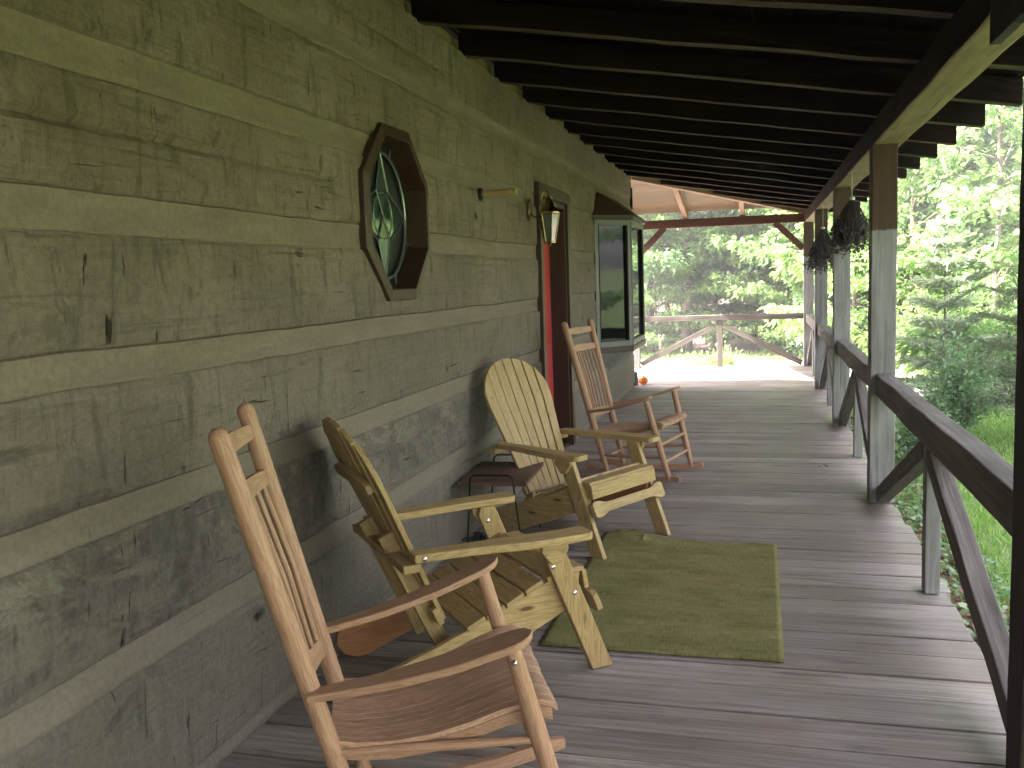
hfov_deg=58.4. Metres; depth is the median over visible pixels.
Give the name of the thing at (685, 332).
tall trunk
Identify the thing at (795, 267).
leafy sapling
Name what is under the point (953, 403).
shrub
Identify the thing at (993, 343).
hemlock tree
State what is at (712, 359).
shrub
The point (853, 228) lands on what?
hanging plant
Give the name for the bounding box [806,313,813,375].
railing
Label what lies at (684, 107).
porch roof
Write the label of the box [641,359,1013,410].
gravel drive
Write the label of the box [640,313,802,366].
railing
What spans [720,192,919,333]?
broadleaf tree
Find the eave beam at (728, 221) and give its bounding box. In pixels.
[643,213,803,229]
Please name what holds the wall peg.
attached to the log house
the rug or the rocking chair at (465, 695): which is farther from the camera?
the rug
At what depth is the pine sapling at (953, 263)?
12.87 m
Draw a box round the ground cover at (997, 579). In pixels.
[850,424,1010,648]
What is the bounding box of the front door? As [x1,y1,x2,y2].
[533,181,575,449]
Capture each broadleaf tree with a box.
[641,216,743,351]
[643,211,786,348]
[658,210,785,328]
[661,240,679,339]
[690,209,832,350]
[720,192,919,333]
[758,134,995,359]
[764,145,1011,349]
[828,109,1018,310]
[831,104,1022,385]
[857,155,973,327]
[898,197,991,310]
[901,106,1022,329]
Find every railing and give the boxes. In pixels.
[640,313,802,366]
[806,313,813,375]
[818,324,832,404]
[837,340,867,456]
[875,373,1012,728]
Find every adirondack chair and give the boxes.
[322,417,611,670]
[483,358,670,559]
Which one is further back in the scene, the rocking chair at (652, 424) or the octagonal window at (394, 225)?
the rocking chair at (652, 424)
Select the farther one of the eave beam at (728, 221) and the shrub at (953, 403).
the eave beam at (728, 221)
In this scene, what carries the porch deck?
on the deck framing
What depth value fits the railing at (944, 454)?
3.58 m
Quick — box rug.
[540,529,783,662]
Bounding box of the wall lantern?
[527,190,560,246]
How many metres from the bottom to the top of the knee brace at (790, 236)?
0.492 m
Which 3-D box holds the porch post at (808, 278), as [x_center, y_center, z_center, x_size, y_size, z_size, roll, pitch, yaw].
[4.698,-1.415,14.516,0.155,2.264,0.155,0,7,15]
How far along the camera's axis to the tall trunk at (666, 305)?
26.59 m
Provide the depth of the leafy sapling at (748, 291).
22.84 m
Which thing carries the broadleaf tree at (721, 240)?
on the ground at (746, 345)
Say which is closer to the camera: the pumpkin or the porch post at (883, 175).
the porch post at (883, 175)
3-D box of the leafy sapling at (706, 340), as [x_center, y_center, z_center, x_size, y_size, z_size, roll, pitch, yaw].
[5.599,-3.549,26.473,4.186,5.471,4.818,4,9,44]
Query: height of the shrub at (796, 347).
1.139 m
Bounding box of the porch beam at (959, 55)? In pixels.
[804,0,1023,221]
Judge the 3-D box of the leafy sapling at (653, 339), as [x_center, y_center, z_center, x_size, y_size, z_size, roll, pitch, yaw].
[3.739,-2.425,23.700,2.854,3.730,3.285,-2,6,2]
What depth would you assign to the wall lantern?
6.80 m
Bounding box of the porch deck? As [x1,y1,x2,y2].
[216,364,1005,767]
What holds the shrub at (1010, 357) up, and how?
on the ground at (746, 345)
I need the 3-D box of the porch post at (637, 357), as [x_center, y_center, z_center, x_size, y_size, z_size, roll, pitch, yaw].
[2.044,-1.402,15.233,0.144,2.264,0.155,0,7,15]
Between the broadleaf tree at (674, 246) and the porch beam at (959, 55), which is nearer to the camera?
the porch beam at (959, 55)
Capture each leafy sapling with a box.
[638,210,773,353]
[641,213,753,345]
[641,216,711,352]
[675,208,800,351]
[705,209,850,351]
[708,276,857,342]
[755,222,867,343]
[764,188,937,349]
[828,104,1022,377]
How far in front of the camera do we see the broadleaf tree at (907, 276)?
22.57 m
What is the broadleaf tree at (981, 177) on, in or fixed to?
on the ground at (746, 345)
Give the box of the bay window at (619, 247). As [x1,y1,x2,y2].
[591,192,645,371]
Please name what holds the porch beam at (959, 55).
on the porch post at (1006, 19)
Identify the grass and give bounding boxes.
[641,348,895,366]
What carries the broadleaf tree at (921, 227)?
on the ground at (746, 345)
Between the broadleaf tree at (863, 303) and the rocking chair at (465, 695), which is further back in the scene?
the broadleaf tree at (863, 303)
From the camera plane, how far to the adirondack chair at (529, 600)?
3.47 m
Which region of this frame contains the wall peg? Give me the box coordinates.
[478,188,516,200]
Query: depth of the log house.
3.01 m
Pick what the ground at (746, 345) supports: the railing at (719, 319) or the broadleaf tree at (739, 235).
the broadleaf tree at (739, 235)
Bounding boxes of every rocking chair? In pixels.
[208,402,564,767]
[561,318,703,482]
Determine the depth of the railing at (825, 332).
10.24 m
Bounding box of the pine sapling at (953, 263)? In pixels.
[895,216,1001,397]
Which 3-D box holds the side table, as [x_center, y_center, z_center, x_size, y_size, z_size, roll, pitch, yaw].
[-0.046,0.688,5.345,0.386,0.452,0.606,-1,7,12]
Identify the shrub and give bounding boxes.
[671,340,745,365]
[768,324,802,355]
[894,397,986,460]
[895,276,1017,376]
[905,312,1015,438]
[959,268,1018,398]
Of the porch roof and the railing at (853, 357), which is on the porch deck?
the railing at (853, 357)
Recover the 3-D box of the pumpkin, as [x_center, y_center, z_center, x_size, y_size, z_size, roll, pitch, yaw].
[1.844,-0.065,12.895,0.135,0.137,0.135,-3,6,-7]
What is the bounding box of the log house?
[0,0,645,767]
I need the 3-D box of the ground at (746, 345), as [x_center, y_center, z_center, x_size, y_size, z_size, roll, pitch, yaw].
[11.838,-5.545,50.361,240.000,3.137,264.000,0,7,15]
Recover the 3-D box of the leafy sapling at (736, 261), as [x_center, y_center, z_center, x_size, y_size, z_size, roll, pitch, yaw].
[6.365,-2.549,22.901,3.045,3.979,3.504,-7,8,-40]
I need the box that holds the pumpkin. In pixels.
[638,375,647,383]
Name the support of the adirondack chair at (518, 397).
on the porch deck
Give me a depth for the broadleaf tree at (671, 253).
23.09 m
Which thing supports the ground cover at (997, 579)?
on the ground at (746, 345)
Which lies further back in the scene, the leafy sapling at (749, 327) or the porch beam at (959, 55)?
the leafy sapling at (749, 327)
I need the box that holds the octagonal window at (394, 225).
[358,122,430,300]
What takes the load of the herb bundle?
hanging from the porch beam at (959, 55)
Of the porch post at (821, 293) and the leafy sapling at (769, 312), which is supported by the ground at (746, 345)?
the leafy sapling at (769, 312)
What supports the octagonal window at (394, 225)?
in the log house
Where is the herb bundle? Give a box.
[803,227,832,274]
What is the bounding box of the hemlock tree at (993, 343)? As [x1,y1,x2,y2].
[895,132,1021,427]
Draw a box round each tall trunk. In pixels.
[663,214,669,338]
[681,212,690,353]
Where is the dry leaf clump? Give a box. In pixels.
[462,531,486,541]
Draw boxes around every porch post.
[633,347,640,367]
[803,222,813,365]
[814,209,827,388]
[832,187,850,427]
[867,144,897,502]
[989,0,1023,767]
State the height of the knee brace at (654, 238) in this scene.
0.492 m
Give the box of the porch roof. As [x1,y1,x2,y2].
[411,0,1023,218]
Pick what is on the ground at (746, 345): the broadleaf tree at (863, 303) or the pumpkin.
the broadleaf tree at (863, 303)
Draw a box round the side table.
[458,454,543,542]
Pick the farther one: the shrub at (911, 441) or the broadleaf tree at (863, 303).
the broadleaf tree at (863, 303)
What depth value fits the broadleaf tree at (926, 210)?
19.13 m
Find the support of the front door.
in the log house
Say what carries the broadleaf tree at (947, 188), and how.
on the ground at (746, 345)
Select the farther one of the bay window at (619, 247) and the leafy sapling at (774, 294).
the leafy sapling at (774, 294)
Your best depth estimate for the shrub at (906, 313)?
14.50 m
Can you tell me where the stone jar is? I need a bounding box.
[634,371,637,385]
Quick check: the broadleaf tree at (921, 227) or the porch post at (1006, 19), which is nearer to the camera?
the porch post at (1006, 19)
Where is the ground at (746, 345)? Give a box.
[641,297,1014,650]
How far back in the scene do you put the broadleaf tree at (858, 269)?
16.80 m
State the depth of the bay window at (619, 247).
9.89 m
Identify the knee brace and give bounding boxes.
[644,229,666,253]
[773,223,803,249]
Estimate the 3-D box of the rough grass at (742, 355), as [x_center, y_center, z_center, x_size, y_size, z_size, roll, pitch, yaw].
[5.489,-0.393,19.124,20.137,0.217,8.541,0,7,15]
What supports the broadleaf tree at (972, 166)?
on the ground at (746, 345)
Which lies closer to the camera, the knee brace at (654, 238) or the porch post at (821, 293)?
the porch post at (821, 293)
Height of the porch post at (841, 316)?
2.263 m

